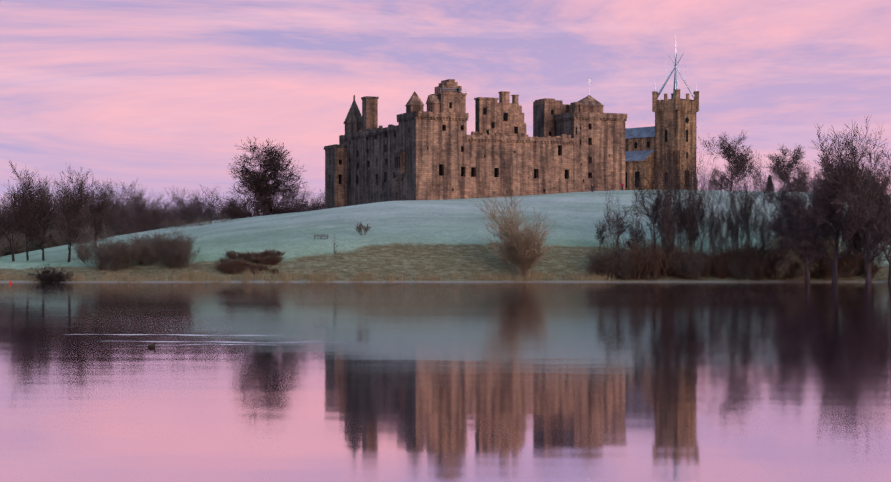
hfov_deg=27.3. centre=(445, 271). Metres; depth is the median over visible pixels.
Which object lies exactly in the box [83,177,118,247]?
tree
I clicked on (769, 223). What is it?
slim tree
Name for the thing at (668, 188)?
slim tree
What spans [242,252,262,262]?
bracken
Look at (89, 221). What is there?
tree
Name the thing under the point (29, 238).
tree
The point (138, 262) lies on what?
shrub
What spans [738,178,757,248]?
slim tree
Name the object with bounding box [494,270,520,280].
reed clump
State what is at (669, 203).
slim tree
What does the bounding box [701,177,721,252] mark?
slim tree
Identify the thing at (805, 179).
slim tree
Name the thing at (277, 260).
bracken
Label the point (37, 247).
hedge
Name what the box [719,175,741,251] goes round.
slim tree
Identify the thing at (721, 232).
slim tree
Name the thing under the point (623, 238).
slim tree
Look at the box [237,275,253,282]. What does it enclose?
reed clump
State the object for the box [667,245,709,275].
scrub
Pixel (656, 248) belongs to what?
scrub
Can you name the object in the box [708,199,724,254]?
slim tree
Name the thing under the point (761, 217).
slim tree
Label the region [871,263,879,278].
scrub
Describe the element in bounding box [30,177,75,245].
tree
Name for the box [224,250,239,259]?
bracken
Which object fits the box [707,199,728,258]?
slim tree
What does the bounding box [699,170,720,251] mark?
slim tree
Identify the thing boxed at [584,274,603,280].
reed clump
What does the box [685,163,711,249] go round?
slim tree
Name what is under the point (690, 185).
slim tree
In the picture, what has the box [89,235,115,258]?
shrub
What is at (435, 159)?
palace tower
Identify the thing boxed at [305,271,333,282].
reed clump
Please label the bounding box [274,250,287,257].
bracken
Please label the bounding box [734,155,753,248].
slim tree
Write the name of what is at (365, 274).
reed clump
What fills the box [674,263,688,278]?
scrub
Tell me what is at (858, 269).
scrub
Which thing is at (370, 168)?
palace north range
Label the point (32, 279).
reed clump
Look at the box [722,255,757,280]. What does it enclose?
scrub
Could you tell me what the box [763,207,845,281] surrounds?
scrub
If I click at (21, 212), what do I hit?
tree
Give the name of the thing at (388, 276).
reed clump
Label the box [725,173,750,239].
slim tree
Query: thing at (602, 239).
slope tree
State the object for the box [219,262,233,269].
bracken
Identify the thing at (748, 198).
slim tree
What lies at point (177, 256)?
shrub
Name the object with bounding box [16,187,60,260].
tree
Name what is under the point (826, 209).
tree
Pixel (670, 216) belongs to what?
slim tree
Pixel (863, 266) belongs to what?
scrub
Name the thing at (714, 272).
scrub
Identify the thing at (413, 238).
terrain
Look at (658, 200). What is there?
slope tree
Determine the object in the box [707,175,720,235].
slim tree
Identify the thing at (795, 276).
scrub
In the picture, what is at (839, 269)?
scrub
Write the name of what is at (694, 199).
slim tree
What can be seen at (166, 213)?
tree
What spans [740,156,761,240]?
slim tree
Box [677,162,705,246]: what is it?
slim tree
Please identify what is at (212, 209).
tree
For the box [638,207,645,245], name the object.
slim tree
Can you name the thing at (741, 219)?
slim tree
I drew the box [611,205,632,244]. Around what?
slope tree
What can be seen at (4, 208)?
tree
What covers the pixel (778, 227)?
slim tree
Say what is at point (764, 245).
slim tree
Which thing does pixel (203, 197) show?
tree
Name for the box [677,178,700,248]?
slim tree
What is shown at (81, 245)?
shrub
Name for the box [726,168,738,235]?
slim tree
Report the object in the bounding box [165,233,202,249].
shrub
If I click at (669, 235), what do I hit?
slim tree
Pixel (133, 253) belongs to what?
shrub
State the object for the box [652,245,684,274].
scrub
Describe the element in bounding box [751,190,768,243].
slim tree
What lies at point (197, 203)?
tree
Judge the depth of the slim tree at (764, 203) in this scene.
350.32 m
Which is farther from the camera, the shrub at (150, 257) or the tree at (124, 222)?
the tree at (124, 222)
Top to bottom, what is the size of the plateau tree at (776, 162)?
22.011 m
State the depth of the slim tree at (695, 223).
342.98 m
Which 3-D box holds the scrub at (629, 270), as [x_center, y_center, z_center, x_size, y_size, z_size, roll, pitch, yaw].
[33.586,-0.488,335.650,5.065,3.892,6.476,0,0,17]
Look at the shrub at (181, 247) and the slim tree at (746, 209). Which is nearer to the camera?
the shrub at (181, 247)
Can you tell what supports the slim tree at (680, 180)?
on the terrain
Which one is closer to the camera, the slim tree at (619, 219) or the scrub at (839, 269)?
the scrub at (839, 269)
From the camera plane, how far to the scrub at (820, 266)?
334.79 m
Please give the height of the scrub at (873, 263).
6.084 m
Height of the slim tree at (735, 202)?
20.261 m
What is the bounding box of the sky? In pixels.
[0,0,890,217]
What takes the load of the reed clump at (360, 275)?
on the terrain
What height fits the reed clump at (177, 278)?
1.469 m
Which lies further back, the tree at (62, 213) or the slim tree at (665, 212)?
the tree at (62, 213)
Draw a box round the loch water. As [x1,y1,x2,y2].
[0,282,890,481]
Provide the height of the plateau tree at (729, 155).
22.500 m
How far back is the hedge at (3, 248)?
460.41 m
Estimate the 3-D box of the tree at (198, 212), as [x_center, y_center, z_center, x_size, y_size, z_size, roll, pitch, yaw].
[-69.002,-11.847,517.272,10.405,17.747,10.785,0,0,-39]
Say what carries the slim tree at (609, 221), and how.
on the terrain
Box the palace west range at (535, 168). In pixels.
[467,139,573,198]
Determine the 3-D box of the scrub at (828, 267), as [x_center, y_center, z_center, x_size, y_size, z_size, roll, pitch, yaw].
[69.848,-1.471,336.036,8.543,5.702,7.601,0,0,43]
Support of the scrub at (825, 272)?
on the terrain
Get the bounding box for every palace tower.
[398,116,466,200]
[555,117,624,191]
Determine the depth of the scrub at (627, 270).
334.87 m
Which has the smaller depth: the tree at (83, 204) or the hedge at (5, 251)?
the hedge at (5, 251)
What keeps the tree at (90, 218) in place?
on the terrain
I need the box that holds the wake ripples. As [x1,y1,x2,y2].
[63,334,295,345]
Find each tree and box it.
[0,160,55,261]
[0,193,18,234]
[0,195,19,232]
[0,212,20,242]
[1,193,14,222]
[9,178,71,239]
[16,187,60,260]
[18,178,58,260]
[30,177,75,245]
[34,187,84,240]
[47,163,104,262]
[52,197,80,244]
[69,181,94,237]
[71,192,112,240]
[80,191,107,235]
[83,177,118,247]
[94,185,133,235]
[96,178,145,231]
[105,191,139,235]
[109,179,155,233]
[126,198,157,231]
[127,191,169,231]
[128,189,185,229]
[149,196,187,228]
[163,187,209,226]
[164,200,188,226]
[168,187,227,224]
[182,200,217,223]
[185,186,223,222]
[189,193,220,218]
[203,197,220,219]
[212,196,238,220]
[215,193,249,213]
[218,137,314,219]
[229,195,255,216]
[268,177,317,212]
[294,193,323,211]
[310,194,324,210]
[592,218,609,249]
[602,215,615,272]
[603,183,611,237]
[603,187,624,245]
[604,197,613,245]
[609,226,620,254]
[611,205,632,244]
[612,219,623,257]
[615,196,625,242]
[619,221,629,251]
[626,224,645,248]
[627,205,632,241]
[628,172,679,248]
[629,201,639,230]
[630,205,643,249]
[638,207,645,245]
[644,197,659,245]
[647,153,666,227]
[650,187,681,275]
[651,163,672,243]
[655,153,680,237]
[655,164,680,237]
[656,167,685,246]
[657,171,671,244]
[659,172,678,222]
[660,175,681,241]
[660,202,678,275]
[662,150,688,241]
[662,182,679,249]
[663,148,689,211]
[667,161,691,211]
[670,147,688,226]
[672,178,683,247]
[672,201,701,251]
[674,166,689,244]
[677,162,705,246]
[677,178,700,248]
[678,175,697,246]
[679,180,702,251]
[680,145,708,218]
[680,158,697,232]
[680,161,702,251]
[680,178,699,243]
[681,165,701,249]
[685,163,708,248]
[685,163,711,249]
[687,160,708,245]
[689,191,703,247]
[691,174,706,248]
[692,149,718,244]
[698,130,763,190]
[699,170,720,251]
[699,182,711,250]
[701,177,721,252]
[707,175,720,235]
[707,182,725,257]
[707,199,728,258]
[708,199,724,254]
[715,177,731,242]
[715,180,732,248]
[716,203,731,263]
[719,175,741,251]
[720,159,753,248]
[723,187,740,252]
[724,172,745,249]
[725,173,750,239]
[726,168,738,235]
[730,182,754,248]
[731,154,749,239]
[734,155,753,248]
[735,168,758,246]
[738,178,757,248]
[739,177,751,241]
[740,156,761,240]
[744,149,764,246]
[746,160,847,282]
[749,189,758,244]
[751,184,772,243]
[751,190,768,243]
[754,163,777,241]
[754,181,772,254]
[760,189,774,244]
[761,144,819,192]
[771,172,792,244]
[771,188,788,255]
[772,159,794,223]
[774,171,799,236]
[776,123,890,282]
[786,170,799,214]
[790,161,808,208]
[792,160,810,228]
[793,160,812,217]
[816,116,890,282]
[827,221,835,251]
[836,122,890,282]
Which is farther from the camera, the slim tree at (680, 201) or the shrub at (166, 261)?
the slim tree at (680, 201)
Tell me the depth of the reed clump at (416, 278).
333.09 m
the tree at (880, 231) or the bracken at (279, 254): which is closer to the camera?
the tree at (880, 231)
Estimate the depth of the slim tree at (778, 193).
338.79 m
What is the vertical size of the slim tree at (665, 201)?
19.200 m
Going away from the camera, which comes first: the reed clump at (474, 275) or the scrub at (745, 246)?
the reed clump at (474, 275)
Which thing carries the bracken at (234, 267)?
on the terrain
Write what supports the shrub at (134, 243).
on the terrain
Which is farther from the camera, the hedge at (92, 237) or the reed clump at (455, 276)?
the hedge at (92, 237)
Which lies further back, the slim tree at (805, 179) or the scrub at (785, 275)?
the slim tree at (805, 179)
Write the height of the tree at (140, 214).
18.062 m
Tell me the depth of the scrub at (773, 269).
334.59 m
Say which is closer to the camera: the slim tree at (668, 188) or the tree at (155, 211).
the slim tree at (668, 188)
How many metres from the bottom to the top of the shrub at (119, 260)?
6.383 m
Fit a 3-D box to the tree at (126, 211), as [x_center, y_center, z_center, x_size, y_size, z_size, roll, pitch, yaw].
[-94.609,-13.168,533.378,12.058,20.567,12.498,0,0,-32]
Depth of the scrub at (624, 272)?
333.58 m
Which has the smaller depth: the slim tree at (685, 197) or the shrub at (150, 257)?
the shrub at (150, 257)
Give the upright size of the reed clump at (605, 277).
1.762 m
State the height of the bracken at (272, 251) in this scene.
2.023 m
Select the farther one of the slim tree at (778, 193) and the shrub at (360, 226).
the shrub at (360, 226)
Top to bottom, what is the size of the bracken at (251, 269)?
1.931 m
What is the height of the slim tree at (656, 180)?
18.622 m
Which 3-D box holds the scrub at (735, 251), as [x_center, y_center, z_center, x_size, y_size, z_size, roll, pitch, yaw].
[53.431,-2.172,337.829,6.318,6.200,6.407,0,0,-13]
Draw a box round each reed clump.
[25,274,38,281]
[70,272,93,281]
[89,271,116,280]
[155,272,180,280]
[169,273,187,280]
[173,272,194,280]
[209,276,227,282]
[214,273,233,280]
[235,271,260,280]
[236,268,260,278]
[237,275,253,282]
[244,269,271,279]
[272,271,298,280]
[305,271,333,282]
[314,273,329,280]
[316,269,336,279]
[344,274,364,282]
[350,272,370,279]
[353,270,378,278]
[379,271,397,279]
[380,272,407,281]
[410,272,433,281]
[446,271,463,278]
[465,272,485,279]
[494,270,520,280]
[516,272,543,281]
[566,270,590,279]
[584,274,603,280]
[593,272,614,280]
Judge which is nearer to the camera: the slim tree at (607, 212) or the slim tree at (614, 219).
the slim tree at (614, 219)
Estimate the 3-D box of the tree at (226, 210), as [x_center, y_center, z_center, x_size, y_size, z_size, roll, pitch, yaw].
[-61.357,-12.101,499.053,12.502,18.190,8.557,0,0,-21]
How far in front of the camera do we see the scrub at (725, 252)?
337.25 m
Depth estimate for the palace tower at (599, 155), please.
438.76 m
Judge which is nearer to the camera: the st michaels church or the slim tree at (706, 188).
the slim tree at (706, 188)
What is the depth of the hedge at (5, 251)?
476.74 m
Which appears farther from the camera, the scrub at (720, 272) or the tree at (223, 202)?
the tree at (223, 202)
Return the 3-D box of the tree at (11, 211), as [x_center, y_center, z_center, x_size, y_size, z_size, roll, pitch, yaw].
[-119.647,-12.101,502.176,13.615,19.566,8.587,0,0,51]
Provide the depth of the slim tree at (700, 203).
353.54 m
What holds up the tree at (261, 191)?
on the terrain
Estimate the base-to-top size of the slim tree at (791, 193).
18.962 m
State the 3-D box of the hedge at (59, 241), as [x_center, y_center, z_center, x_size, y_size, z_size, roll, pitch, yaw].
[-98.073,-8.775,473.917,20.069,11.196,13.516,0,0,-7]
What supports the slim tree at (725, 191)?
on the terrain
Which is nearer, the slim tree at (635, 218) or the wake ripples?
the wake ripples
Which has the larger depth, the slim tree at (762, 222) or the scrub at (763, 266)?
the slim tree at (762, 222)
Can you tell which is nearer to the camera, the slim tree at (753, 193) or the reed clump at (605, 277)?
the reed clump at (605, 277)
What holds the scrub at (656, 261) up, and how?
on the terrain
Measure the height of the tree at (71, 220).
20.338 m
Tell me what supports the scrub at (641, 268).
on the terrain
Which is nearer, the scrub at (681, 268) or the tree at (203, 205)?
the scrub at (681, 268)
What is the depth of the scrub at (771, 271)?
334.74 m
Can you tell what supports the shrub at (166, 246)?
on the terrain
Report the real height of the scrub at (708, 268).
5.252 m
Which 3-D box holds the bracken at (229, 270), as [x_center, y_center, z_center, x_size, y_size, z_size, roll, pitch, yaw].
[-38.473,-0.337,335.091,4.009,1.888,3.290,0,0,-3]
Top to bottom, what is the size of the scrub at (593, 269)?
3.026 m
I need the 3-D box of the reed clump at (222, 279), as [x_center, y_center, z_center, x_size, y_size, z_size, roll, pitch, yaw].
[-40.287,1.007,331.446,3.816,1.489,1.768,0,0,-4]
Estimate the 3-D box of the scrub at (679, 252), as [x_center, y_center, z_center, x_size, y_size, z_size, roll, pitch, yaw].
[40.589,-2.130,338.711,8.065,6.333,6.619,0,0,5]
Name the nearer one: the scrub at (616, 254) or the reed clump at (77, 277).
the reed clump at (77, 277)
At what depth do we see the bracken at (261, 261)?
338.29 m
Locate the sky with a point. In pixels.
(161, 94)
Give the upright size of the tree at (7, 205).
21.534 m
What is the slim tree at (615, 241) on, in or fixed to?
on the terrain
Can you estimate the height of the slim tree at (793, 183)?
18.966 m
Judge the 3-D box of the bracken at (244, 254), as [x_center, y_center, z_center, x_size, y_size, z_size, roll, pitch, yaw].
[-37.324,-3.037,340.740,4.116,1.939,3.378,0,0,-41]
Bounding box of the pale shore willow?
[469,182,564,277]
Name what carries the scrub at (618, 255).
on the terrain
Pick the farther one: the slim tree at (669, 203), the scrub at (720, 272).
the slim tree at (669, 203)
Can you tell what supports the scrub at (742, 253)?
on the terrain
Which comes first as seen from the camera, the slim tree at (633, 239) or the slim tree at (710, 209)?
the slim tree at (633, 239)
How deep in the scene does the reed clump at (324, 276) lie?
332.65 m
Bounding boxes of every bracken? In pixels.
[213,262,228,271]
[219,257,230,262]
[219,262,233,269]
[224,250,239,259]
[225,265,243,274]
[228,264,242,273]
[229,260,244,266]
[236,252,249,260]
[238,250,255,259]
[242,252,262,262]
[244,265,258,274]
[251,255,266,264]
[262,248,276,257]
[263,254,279,264]
[269,255,283,264]
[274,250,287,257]
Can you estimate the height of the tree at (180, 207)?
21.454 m
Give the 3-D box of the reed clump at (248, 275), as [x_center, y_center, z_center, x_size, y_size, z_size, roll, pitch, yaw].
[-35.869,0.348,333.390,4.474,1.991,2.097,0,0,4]
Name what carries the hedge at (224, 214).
on the terrain
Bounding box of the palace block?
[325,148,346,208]
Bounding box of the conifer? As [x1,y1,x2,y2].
[765,175,773,189]
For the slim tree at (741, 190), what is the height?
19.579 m
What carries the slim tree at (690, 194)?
on the terrain
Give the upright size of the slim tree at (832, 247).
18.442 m
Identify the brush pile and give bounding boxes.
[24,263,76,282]
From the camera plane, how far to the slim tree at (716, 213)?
346.43 m
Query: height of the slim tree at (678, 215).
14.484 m
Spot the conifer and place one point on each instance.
(769, 178)
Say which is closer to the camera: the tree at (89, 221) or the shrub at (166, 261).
the shrub at (166, 261)
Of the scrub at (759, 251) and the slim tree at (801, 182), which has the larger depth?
the slim tree at (801, 182)
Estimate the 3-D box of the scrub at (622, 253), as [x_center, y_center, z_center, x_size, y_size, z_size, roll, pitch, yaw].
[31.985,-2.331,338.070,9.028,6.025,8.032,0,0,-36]
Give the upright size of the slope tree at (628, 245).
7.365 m
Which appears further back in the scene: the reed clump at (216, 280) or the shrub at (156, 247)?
the shrub at (156, 247)
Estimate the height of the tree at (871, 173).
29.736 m
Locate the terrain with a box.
[0,190,890,282]
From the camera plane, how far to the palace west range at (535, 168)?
430.13 m
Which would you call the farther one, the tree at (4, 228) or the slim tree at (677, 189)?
the tree at (4, 228)
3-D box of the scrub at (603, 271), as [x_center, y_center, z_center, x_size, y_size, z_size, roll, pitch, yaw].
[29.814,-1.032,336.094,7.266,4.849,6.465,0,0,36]
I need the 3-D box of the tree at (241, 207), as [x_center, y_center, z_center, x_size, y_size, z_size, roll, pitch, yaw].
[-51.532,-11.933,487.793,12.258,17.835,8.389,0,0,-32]
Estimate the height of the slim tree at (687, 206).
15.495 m
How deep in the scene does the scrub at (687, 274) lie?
334.77 m
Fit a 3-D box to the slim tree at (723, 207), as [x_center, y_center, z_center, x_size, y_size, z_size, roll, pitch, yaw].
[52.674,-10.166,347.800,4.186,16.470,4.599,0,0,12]
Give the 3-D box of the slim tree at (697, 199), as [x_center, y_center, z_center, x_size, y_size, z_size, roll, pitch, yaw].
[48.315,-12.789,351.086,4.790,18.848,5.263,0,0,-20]
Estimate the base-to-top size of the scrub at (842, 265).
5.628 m
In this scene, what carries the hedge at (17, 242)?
on the terrain
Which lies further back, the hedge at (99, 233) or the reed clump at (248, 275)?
the hedge at (99, 233)
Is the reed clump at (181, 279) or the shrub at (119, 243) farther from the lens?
the shrub at (119, 243)
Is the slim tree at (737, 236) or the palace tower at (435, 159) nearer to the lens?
the slim tree at (737, 236)
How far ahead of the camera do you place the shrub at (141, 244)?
342.21 m
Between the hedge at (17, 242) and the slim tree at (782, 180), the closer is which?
the slim tree at (782, 180)
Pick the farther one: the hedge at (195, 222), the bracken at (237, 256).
the hedge at (195, 222)
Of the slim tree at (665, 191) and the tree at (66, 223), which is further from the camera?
the tree at (66, 223)
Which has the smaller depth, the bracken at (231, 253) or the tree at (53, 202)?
the bracken at (231, 253)
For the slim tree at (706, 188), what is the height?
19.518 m
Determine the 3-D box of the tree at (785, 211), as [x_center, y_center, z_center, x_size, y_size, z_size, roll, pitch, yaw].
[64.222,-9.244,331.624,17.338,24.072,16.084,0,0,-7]
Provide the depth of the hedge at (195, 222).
435.11 m
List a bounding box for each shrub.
[70,238,98,262]
[71,241,121,269]
[88,239,137,270]
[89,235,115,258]
[103,235,137,258]
[103,238,149,268]
[126,232,162,246]
[128,242,162,264]
[132,240,167,265]
[133,228,172,244]
[134,234,161,247]
[134,239,162,259]
[136,239,167,259]
[139,238,194,268]
[154,226,196,256]
[154,235,187,256]
[159,246,192,264]
[160,240,202,268]
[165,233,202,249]
[354,221,372,234]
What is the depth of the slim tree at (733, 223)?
344.34 m
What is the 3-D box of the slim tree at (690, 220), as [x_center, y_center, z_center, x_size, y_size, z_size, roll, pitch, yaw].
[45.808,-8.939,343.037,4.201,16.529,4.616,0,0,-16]
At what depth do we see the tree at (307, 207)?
512.35 m
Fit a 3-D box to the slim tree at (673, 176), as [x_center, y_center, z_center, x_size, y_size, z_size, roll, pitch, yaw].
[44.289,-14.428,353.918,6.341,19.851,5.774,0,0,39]
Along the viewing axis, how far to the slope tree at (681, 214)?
347.28 m
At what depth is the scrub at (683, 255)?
336.24 m
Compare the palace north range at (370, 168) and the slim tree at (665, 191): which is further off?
the palace north range at (370, 168)
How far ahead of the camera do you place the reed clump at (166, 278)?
331.17 m
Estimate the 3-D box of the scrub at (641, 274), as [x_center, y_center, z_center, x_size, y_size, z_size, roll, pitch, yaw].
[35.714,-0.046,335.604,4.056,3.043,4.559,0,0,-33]
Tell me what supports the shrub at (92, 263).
on the terrain
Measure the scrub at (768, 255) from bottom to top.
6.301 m
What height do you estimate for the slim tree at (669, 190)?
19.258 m
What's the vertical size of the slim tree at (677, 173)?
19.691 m
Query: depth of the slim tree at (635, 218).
353.53 m
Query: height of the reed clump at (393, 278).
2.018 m
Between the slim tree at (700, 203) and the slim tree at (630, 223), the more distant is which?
the slim tree at (700, 203)
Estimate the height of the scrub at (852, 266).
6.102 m
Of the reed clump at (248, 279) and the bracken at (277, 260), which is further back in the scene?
the bracken at (277, 260)
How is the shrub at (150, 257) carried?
on the terrain
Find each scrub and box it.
[585,243,624,265]
[585,243,632,277]
[586,264,600,276]
[589,255,623,277]
[595,244,641,267]
[597,250,627,277]
[606,255,640,279]
[613,257,640,279]
[623,245,653,279]
[623,260,636,278]
[626,238,662,259]
[634,243,681,275]
[635,270,647,278]
[637,246,676,280]
[640,239,676,263]
[651,258,670,277]
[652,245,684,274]
[653,244,681,276]
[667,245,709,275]
[669,248,716,278]
[674,246,696,276]
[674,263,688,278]
[676,261,696,278]
[692,250,716,277]
[701,245,738,261]
[703,247,756,276]
[707,263,722,277]
[710,246,736,277]
[713,261,727,278]
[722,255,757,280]
[724,243,750,273]
[733,239,763,254]
[741,239,773,261]
[746,252,773,280]
[760,257,792,277]
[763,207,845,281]
[764,246,795,277]
[765,251,802,279]
[765,263,778,279]
[789,266,803,278]
[793,249,831,277]
[809,255,838,278]
[810,264,822,278]
[812,260,844,277]
[815,249,853,278]
[816,253,859,278]
[820,263,839,280]
[832,248,847,276]
[838,244,872,275]
[838,247,861,277]
[854,248,888,271]
[861,261,877,276]
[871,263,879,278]
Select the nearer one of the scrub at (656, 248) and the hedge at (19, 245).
the scrub at (656, 248)
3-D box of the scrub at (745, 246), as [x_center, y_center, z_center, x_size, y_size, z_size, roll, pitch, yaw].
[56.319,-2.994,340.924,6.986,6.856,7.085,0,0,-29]
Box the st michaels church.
[625,39,698,189]
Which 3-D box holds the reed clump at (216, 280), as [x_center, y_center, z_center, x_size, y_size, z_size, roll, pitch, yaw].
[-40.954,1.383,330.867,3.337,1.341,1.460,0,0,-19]
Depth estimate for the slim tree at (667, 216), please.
340.53 m
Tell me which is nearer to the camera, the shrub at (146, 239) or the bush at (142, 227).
the shrub at (146, 239)
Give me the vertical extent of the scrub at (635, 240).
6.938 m
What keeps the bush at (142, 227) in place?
on the terrain
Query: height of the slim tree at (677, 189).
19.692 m
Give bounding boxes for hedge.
[0,230,33,254]
[0,234,28,255]
[0,237,10,257]
[1,229,31,255]
[30,236,63,250]
[36,219,97,247]
[72,230,110,243]
[80,223,126,240]
[150,216,208,229]
[173,212,238,227]
[185,214,216,226]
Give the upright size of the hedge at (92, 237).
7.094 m
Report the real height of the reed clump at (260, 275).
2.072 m
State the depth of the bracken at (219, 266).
336.10 m
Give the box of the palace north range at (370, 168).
[341,131,397,205]
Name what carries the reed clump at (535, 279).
on the terrain
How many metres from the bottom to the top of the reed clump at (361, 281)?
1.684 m
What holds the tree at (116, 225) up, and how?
on the terrain
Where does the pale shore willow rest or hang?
on the terrain
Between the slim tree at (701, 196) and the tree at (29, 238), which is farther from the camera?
the tree at (29, 238)
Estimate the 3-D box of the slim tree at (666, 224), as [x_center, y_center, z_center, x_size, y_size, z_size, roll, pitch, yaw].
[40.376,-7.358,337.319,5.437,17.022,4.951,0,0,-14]
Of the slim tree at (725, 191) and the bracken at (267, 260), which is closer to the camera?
the bracken at (267, 260)
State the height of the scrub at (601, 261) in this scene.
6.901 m
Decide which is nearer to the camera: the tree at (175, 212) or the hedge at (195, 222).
the hedge at (195, 222)
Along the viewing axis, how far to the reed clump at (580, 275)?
335.18 m
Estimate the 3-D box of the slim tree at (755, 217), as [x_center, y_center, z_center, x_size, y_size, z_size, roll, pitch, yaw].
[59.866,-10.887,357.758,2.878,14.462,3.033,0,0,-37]
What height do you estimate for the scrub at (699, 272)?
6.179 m
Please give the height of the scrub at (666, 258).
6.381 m
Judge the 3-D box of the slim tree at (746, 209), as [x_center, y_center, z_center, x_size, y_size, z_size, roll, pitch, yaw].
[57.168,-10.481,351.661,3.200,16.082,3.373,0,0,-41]
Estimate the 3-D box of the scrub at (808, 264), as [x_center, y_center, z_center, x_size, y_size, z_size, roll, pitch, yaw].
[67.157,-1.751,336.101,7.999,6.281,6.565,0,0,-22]
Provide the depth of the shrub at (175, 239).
341.91 m
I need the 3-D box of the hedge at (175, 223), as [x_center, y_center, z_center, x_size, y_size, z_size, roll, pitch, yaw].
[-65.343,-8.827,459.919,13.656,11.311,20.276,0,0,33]
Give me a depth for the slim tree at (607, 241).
337.00 m
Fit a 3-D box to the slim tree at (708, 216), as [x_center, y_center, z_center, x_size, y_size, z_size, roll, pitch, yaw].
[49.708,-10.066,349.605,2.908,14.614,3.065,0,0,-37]
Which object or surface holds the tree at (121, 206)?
on the terrain
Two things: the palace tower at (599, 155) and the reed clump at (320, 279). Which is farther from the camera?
the palace tower at (599, 155)
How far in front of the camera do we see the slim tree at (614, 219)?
347.76 m
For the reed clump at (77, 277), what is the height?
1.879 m
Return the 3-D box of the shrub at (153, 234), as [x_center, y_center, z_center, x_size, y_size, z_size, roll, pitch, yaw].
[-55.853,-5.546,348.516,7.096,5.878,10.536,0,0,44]
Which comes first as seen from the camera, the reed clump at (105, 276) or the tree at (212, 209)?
the reed clump at (105, 276)
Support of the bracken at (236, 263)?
on the terrain
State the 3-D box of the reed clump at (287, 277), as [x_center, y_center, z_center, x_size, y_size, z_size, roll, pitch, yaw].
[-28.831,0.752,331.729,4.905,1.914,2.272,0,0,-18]
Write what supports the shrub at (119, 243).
on the terrain
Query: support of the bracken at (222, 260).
on the terrain
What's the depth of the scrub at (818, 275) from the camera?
335.07 m
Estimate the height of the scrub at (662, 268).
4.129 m
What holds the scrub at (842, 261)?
on the terrain
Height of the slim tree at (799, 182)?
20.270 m
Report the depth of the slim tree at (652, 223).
345.51 m
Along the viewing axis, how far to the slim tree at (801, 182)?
355.09 m
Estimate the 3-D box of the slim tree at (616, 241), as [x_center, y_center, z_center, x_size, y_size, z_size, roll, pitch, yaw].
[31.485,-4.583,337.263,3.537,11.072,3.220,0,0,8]
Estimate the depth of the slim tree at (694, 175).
357.79 m
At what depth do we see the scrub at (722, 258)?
335.46 m
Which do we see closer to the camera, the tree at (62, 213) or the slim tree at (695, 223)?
the slim tree at (695, 223)

